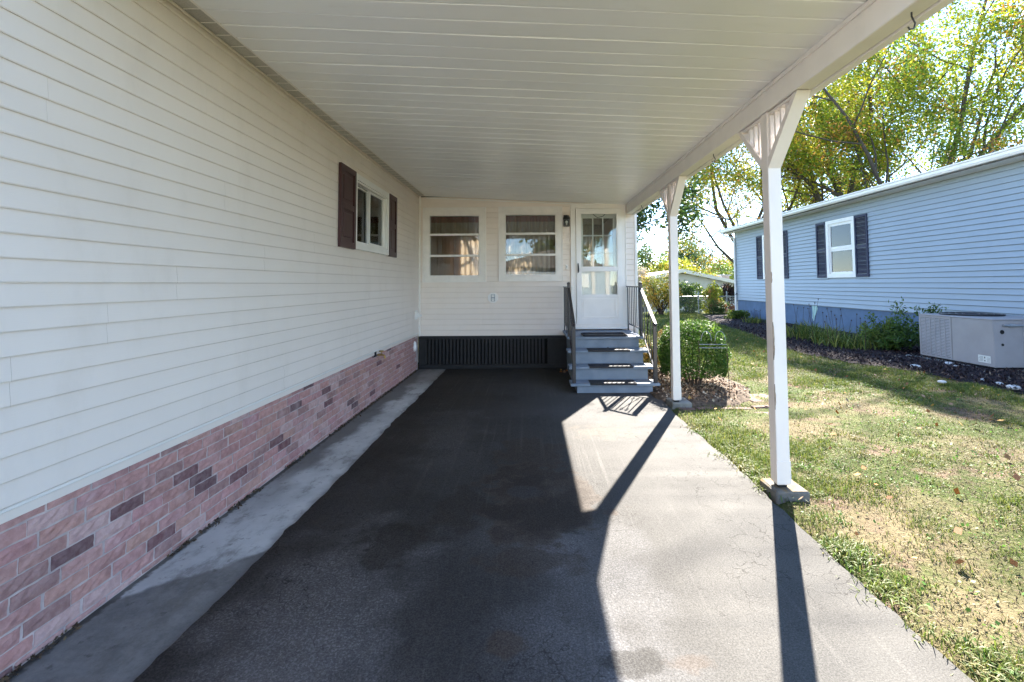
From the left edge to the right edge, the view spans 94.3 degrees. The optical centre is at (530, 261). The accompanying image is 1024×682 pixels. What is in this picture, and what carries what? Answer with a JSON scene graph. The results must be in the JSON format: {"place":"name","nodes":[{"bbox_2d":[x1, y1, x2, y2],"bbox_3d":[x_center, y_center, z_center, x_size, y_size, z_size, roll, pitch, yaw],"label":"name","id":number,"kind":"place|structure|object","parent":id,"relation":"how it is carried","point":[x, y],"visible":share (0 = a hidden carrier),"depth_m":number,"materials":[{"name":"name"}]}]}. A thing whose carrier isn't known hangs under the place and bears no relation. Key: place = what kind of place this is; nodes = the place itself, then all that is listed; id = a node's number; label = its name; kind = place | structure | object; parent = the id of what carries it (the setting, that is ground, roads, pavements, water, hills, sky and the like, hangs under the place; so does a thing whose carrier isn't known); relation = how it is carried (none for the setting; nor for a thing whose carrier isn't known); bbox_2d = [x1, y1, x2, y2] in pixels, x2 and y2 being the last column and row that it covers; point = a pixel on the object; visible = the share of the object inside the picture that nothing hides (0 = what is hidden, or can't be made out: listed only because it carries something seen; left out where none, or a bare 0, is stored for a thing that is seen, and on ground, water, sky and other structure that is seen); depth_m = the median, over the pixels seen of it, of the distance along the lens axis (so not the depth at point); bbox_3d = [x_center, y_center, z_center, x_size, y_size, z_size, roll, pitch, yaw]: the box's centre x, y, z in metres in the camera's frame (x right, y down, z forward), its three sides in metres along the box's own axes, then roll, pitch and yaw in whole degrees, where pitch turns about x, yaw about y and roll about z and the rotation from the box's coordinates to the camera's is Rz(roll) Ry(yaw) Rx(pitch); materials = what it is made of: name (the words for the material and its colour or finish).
{"place":"outdoors","nodes":[
{"label":"outdoors","id":0,"kind":"place"},
{"bbox_2d":[133,368,973,681],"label":"driveway","id":1,"kind":"structure","parent":0,"point":[533,524],"depth_m":2.47,"materials":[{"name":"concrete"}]},
{"bbox_2d":[563,330,659,392],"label":"entry steps","id":2,"kind":"structure","parent":1,"relation":"on","point":[637,373],"depth_m":7.06,"materials":[{"name":"blue paint"}]},
{"bbox_2d":[563,282,575,382],"bbox_3d":[0.591,1.017,7.456,0.054,1.397,1.907,0,-3,0],"label":"stair railing","id":3,"kind":"object","parent":2,"relation":"on","point":[569,321],"visible":1,"depth_m":7.04,"materials":[{"name":"black metal"}]},
{"bbox_2d":[581,332,627,336],"bbox_3d":[1.162,1.158,7.568,0.703,0.026,0.414,0,-3,0],"label":"doormat","id":4,"kind":"object","parent":2,"relation":"on","point":[596,334],"visible":1,"depth_m":7.61,"materials":[{"name":"black rubber"}]},
{"bbox_2d":[586,348,629,351],"bbox_3d":[1.161,1.329,7.168,0.625,0.032,0.232,0,-3,0],"label":"stair mat","id":5,"kind":"object","parent":2,"relation":"on","point":[608,349],"visible":1,"depth_m":7.08,"materials":[{"name":"black rubber"}]},
{"bbox_2d":[588,363,632,367],"bbox_3d":[1.148,1.510,6.889,0.627,0.032,0.232,0,-3,0],"label":"stair mat","id":6,"kind":"object","parent":2,"relation":"on","point":[624,365],"visible":1,"depth_m":6.82,"materials":[{"name":"black rubber"}]},
{"bbox_2d":[588,380,636,385],"bbox_3d":[1.130,1.680,6.611,0.640,0.032,0.232,0,-3,0],"label":"stair mat","id":7,"kind":"object","parent":2,"relation":"on","point":[612,382],"visible":1,"depth_m":6.54,"materials":[{"name":"black rubber"}]},
{"bbox_2d":[626,282,657,382],"bbox_3d":[1.714,1.010,7.456,0.054,1.397,1.907,0,-3,0],"label":"stair railing","id":8,"kind":"object","parent":2,"relation":"on","point":[641,300],"visible":1,"depth_m":7.18,"materials":[{"name":"black metal"}]},
{"bbox_2d":[560,335,1023,566],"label":"fallen leaves","id":9,"kind":"object","parent":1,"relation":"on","point":[1016,476],"visible":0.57,"depth_m":4.01,"materials":[{"name":"brown plant"}]},
{"bbox_2d":[643,269,737,311],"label":"white house","id":10,"kind":"structure","parent":0,"point":[703,280],"depth_m":30.94,"materials":[{"name":"paint"}]},
{"bbox_2d":[418,311,1023,681],"bbox_3d":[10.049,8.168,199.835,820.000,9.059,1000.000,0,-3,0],"label":"lawn ground","id":11,"kind":"structure","parent":0,"point":[1009,611],"depth_m":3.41,"materials":[{"name":"plant"}]},
{"bbox_2d":[4,369,445,681],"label":"concrete strip","id":12,"kind":"object","parent":11,"relation":"on","point":[131,632],"visible":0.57,"depth_m":2.50,"materials":[{"name":"grey concrete"}]},
{"bbox_2d":[0,370,416,681],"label":"dirt litter","id":13,"kind":"object","parent":12,"relation":"on","point":[12,673],"visible":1,"depth_m":2.88,"materials":[{"name":"brown plant"}]},
{"bbox_2d":[0,0,638,678],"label":"white house","id":14,"kind":"structure","parent":11,"relation":"on","point":[234,270],"depth_m":2.80,"materials":[{"name":"beige plastic"}]},
{"bbox_2d":[356,173,388,254],"bbox_3d":[-2.049,-0.552,6.029,0.119,0.870,1.270,0,-3,0],"label":"window","id":15,"kind":"structure","parent":14,"relation":"in","point":[372,204],"depth_m":6.10,"materials":[{"name":"white paint"}]},
{"bbox_2d":[422,207,485,282],"bbox_3d":[-1.379,-0.298,8.682,1.139,1.349,0.295,0,-3,0],"label":"window","id":16,"kind":"structure","parent":14,"relation":"in","point":[432,217],"depth_m":8.56,"materials":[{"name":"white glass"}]},
{"bbox_2d":[498,206,562,281],"bbox_3d":[-0.007,-0.315,8.682,1.153,1.348,0.295,0,-3,0],"label":"window","id":17,"kind":"structure","parent":14,"relation":"in","point":[511,220],"depth_m":8.56,"materials":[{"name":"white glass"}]},
{"bbox_2d":[638,266,653,310],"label":"autumn shrub","id":18,"kind":"object","parent":11,"relation":"on","point":[642,271],"visible":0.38,"depth_m":25.23,"materials":[{"name":"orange plant"}]},
{"bbox_2d":[637,235,664,271],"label":"broadleaf tree","id":19,"kind":"object","parent":11,"relation":"on","point":[641,255],"visible":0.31,"depth_m":45.63,"materials":[{"name":"green plant"}]},
{"bbox_2d":[639,269,682,314],"bbox_3d":[6.295,1.511,23.074,2.255,2.278,1.834,-2,-3,33],"label":"autumn shrub","id":20,"kind":"object","parent":11,"relation":"on","point":[655,298],"visible":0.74,"depth_m":22.98,"materials":[{"name":"yellow plant"}]},
{"bbox_2d":[653,251,678,270],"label":"broadleaf tree","id":21,"kind":"object","parent":11,"relation":"on","point":[666,256],"visible":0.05,"depth_m":61.66,"materials":[{"name":"green plant"}]},
{"bbox_2d":[637,163,716,266],"bbox_3d":[1.101,-2.418,16.020,9.052,9.361,8.149,0,-3,0],"label":"oak tree","id":22,"kind":"object","parent":11,"relation":"on","point":[685,210],"visible":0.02,"depth_m":13.72,"materials":[{"name":"green plant"}]},
{"bbox_2d":[643,256,714,274],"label":"broadleaf tree","id":23,"kind":"object","parent":11,"relation":"on","point":[688,265],"visible":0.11,"depth_m":44.53,"materials":[{"name":"yellow plant"}]},
{"bbox_2d":[666,397,691,409],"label":"concrete block","id":24,"kind":"structure","parent":11,"relation":"on","point":[673,405],"depth_m":5.78,"materials":[{"name":"grey concrete"}]},
{"bbox_2d":[657,237,709,272],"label":"broadleaf tree","id":25,"kind":"object","parent":11,"relation":"on","point":[688,256],"visible":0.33,"depth_m":68.67,"materials":[{"name":"green plant"}]},
{"bbox_2d":[667,280,703,311],"bbox_3d":[8.231,2.020,25.094,2.068,2.187,1.273,0,-3,0],"label":"leafy shrub","id":26,"kind":"object","parent":11,"relation":"on","point":[686,291],"visible":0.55,"depth_m":24.87,"materials":[{"name":"green plant"}]},
{"bbox_2d":[647,291,737,312],"bbox_3d":[7.890,2.109,24.125,9.418,1.200,0.064,0,-3,0],"label":"chain link fence","id":27,"kind":"object","parent":11,"relation":"on","point":[698,296],"visible":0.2,"depth_m":24.12,"materials":[{"name":"metal"}]},
{"bbox_2d":[648,367,750,406],"bbox_3d":[2.410,1.841,7.220,1.558,0.110,2.925,0,-3,0],"label":"soil bed","id":28,"kind":"object","parent":11,"relation":"on","point":[700,402],"visible":0.27,"depth_m":6.28,"materials":[{"name":"brown soil"}]},
{"bbox_2d":[639,333,659,371],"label":"barberry bush","id":29,"kind":"object","parent":28,"relation":"on","point":[646,358],"visible":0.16,"depth_m":7.98,"materials":[{"name":"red plant"}]},
{"bbox_2d":[650,325,667,373],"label":"barberry bush","id":30,"kind":"object","parent":28,"relation":"on","point":[660,333],"visible":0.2,"depth_m":7.67,"materials":[{"name":"red plant"}]},
{"bbox_2d":[657,318,731,386],"bbox_3d":[2.368,1.325,6.895,0.995,0.989,1.013,0,-3,0],"label":"box bush","id":31,"kind":"object","parent":28,"relation":"on","point":[716,358],"visible":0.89,"depth_m":6.62,"materials":[{"name":"green plant"}]},
{"bbox_2d":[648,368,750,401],"bbox_3d":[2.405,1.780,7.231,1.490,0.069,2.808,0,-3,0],"label":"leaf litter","id":32,"kind":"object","parent":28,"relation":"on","point":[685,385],"visible":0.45,"depth_m":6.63,"materials":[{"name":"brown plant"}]},
{"bbox_2d":[699,331,729,391],"bbox_3d":[2.480,1.381,6.441,0.415,0.882,0.009,0,-3,0],"label":"garden flag stand","id":33,"kind":"object","parent":28,"relation":"on","point":[713,344],"visible":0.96,"depth_m":6.45,"materials":[{"name":"metal"}]},
{"bbox_2d":[697,246,714,272],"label":"conifer tree","id":34,"kind":"object","parent":11,"relation":"on","point":[708,250],"visible":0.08,"depth_m":112.07,"materials":[{"name":"green plant"}]},
{"bbox_2d":[701,280,724,313],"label":"leafy shrub","id":35,"kind":"object","parent":11,"relation":"on","point":[711,292],"visible":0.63,"depth_m":23.61,"materials":[{"name":"green plant"}]},
{"bbox_2d":[703,300,729,314],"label":"round shrub","id":36,"kind":"object","parent":11,"relation":"on","point":[716,307],"visible":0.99,"depth_m":22.36,"materials":[{"name":"green plant"}]},
{"bbox_2d":[702,256,732,274],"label":"broadleaf tree","id":37,"kind":"object","parent":11,"relation":"on","point":[709,267],"visible":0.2,"depth_m":89.62,"materials":[{"name":"green plant"}]},
{"bbox_2d":[718,286,724,300],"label":"leafy shrub","id":38,"kind":"object","parent":11,"relation":"on","point":[721,293],"visible":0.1,"depth_m":24.50,"materials":[{"name":"green plant"}]},
{"bbox_2d":[710,256,733,279],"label":"broadleaf tree","id":39,"kind":"object","parent":11,"relation":"on","point":[727,268],"visible":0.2,"depth_m":73.99,"materials":[{"name":"green plant"}]},
{"bbox_2d":[720,249,733,267],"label":"broadleaf tree","id":40,"kind":"object","parent":11,"relation":"on","point":[728,251],"visible":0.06,"depth_m":93.83,"materials":[{"name":"green plant"}]},
{"bbox_2d":[720,283,737,305],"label":"purple shrub","id":41,"kind":"object","parent":11,"relation":"on","point":[728,288],"visible":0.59,"depth_m":24.75,"materials":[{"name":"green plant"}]},
{"bbox_2d":[677,394,789,413],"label":"paver path","id":42,"kind":"structure","parent":11,"relation":"on","point":[753,399],"depth_m":5.77,"materials":[{"name":"brick"}]},
{"bbox_2d":[760,478,809,503],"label":"concrete block","id":43,"kind":"structure","parent":11,"relation":"on","point":[792,489],"depth_m":3.31,"materials":[{"name":"grey concrete"}]},
{"bbox_2d":[193,0,954,486],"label":"carport","id":44,"kind":"object","parent":43,"relation":"on","point":[635,106],"visible":1,"depth_m":3.41,"materials":[{"name":"metal"}]},
{"bbox_2d":[653,82,925,276],"bbox_3d":[12.999,-5.413,29.255,14.668,17.673,14.629,0,-3,0],"label":"maple tree","id":45,"kind":"object","parent":11,"relation":"on","point":[721,217],"visible":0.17,"depth_m":26.10,"materials":[{"name":"green plant"}]},
{"bbox_2d":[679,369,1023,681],"bbox_3d":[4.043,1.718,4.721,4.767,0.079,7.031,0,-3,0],"label":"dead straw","id":46,"kind":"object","parent":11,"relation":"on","point":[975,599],"visible":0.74,"depth_m":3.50,"materials":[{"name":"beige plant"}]},
{"bbox_2d":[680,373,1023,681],"bbox_3d":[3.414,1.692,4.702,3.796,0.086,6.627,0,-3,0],"label":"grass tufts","id":47,"kind":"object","parent":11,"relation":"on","point":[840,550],"visible":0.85,"depth_m":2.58,"materials":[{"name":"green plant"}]},
{"bbox_2d":[688,0,1023,212],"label":"maple tree","id":48,"kind":"object","parent":11,"relation":"on","point":[855,136],"visible":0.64,"depth_m":19.19,"materials":[{"name":"green plant"}]},
{"bbox_2d":[697,0,1023,226],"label":"maple tree","id":49,"kind":"object","parent":11,"relation":"on","point":[814,191],"visible":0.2,"depth_m":23.51,"materials":[{"name":"green plant"}]},
{"bbox_2d":[703,314,1023,393],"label":"mulch bed","id":50,"kind":"object","parent":11,"relation":"on","point":[721,316],"visible":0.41,"depth_m":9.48,"materials":[{"name":"brown wood"}]},
{"bbox_2d":[723,309,750,318],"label":"sedge plant","id":51,"kind":"object","parent":50,"relation":"on","point":[736,314],"visible":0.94,"depth_m":19.44,"materials":[{"name":"green plant"}]},
{"bbox_2d":[741,310,765,322],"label":"daylily clump","id":52,"kind":"object","parent":50,"relation":"on","point":[755,319],"visible":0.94,"depth_m":17.44,"materials":[{"name":"green plant"}]},
{"bbox_2d":[786,298,850,339],"bbox_3d":[7.402,1.490,12.467,2.132,1.060,2.074,1,-3,-26],"label":"daylily clump","id":53,"kind":"object","parent":50,"relation":"on","point":[801,329],"visible":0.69,"depth_m":12.50,"materials":[{"name":"green plant"}]},
{"bbox_2d":[797,308,863,347],"bbox_3d":[7.230,1.528,11.385,1.875,0.884,1.932,0,-3,0],"label":"daylily clump","id":54,"kind":"object","parent":50,"relation":"on","point":[823,333],"visible":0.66,"depth_m":11.37,"materials":[{"name":"green plant"}]},
{"bbox_2d":[818,313,893,350],"bbox_3d":[7.207,1.551,10.668,1.205,0.777,1.639,0,-3,0],"label":"daylily clump","id":55,"kind":"object","parent":50,"relation":"on","point":[860,342],"visible":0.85,"depth_m":10.56,"materials":[{"name":"green plant"}]},
{"bbox_2d":[856,296,919,350],"bbox_3d":[7.694,1.334,10.360,1.156,1.191,1.829,0,-3,0],"label":"arching shrub","id":56,"kind":"object","parent":50,"relation":"on","point":[887,335],"visible":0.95,"depth_m":10.15,"materials":[{"name":"green plant"}]},
{"bbox_2d":[900,302,948,345],"bbox_3d":[8.714,1.376,10.267,1.488,1.046,1.659,2,-4,-39],"label":"arching shrub","id":57,"kind":"object","parent":50,"relation":"on","point":[914,330],"visible":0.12,"depth_m":10.36,"materials":[{"name":"green plant"}]},
{"bbox_2d":[911,355,1022,370],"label":"equipment pad","id":58,"kind":"object","parent":50,"relation":"on","point":[939,359],"visible":0.14,"depth_m":8.92,"materials":[{"name":"concrete"}]},
{"bbox_2d":[919,312,1023,368],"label":"air conditioner","id":59,"kind":"object","parent":58,"relation":"on","point":[991,340],"visible":1,"depth_m":8.26,"materials":[{"name":"grey metal"}]},
{"bbox_2d":[1006,385,1021,389],"bbox_3d":[6.630,1.726,6.521,0.166,0.074,0.157,0,-3,0],"label":"stone","id":60,"kind":"object","parent":50,"relation":"on","point":[1012,386],"visible":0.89,"depth_m":6.48,"materials":[{"name":"white stone"}]},
{"bbox_2d":[718,144,1023,340],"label":"blue house","id":61,"kind":"structure","parent":11,"relation":"on","point":[951,236],"depth_m":11.71,"materials":[{"name":"plastic"}]},
{"bbox_2d":[762,235,764,278],"bbox_3d":[9.266,-0.214,18.228,0.125,1.753,1.300,0,-3,0],"label":"window","id":62,"kind":"structure","parent":61,"relation":"in","point":[762,235],"depth_m":18.80,"materials":[{"name":"white paint"}]},
{"bbox_2d":[825,216,855,277],"bbox_3d":[9.265,-0.407,14.163,0.125,1.753,1.300,0,-3,0],"label":"window","id":63,"kind":"structure","parent":61,"relation":"in","point":[840,247],"depth_m":14.19,"materials":[{"name":"white paint"}]},
{"bbox_2d":[738,0,1023,210],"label":"maple tree","id":64,"kind":"object","parent":11,"relation":"on","point":[910,165],"visible":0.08,"depth_m":27.16,"materials":[{"name":"green plant"}]},
{"bbox_2d":[739,379,1023,681],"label":"clover patches","id":65,"kind":"object","parent":11,"relation":"on","point":[974,581],"visible":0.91,"depth_m":3.63,"materials":[{"name":"green plant"}]},
{"bbox_2d":[637,0,1023,270],"label":"sky","id":66,"kind":"structure","parent":0,"point":[723,242],"materials":[{"name":"white"}]}
]}

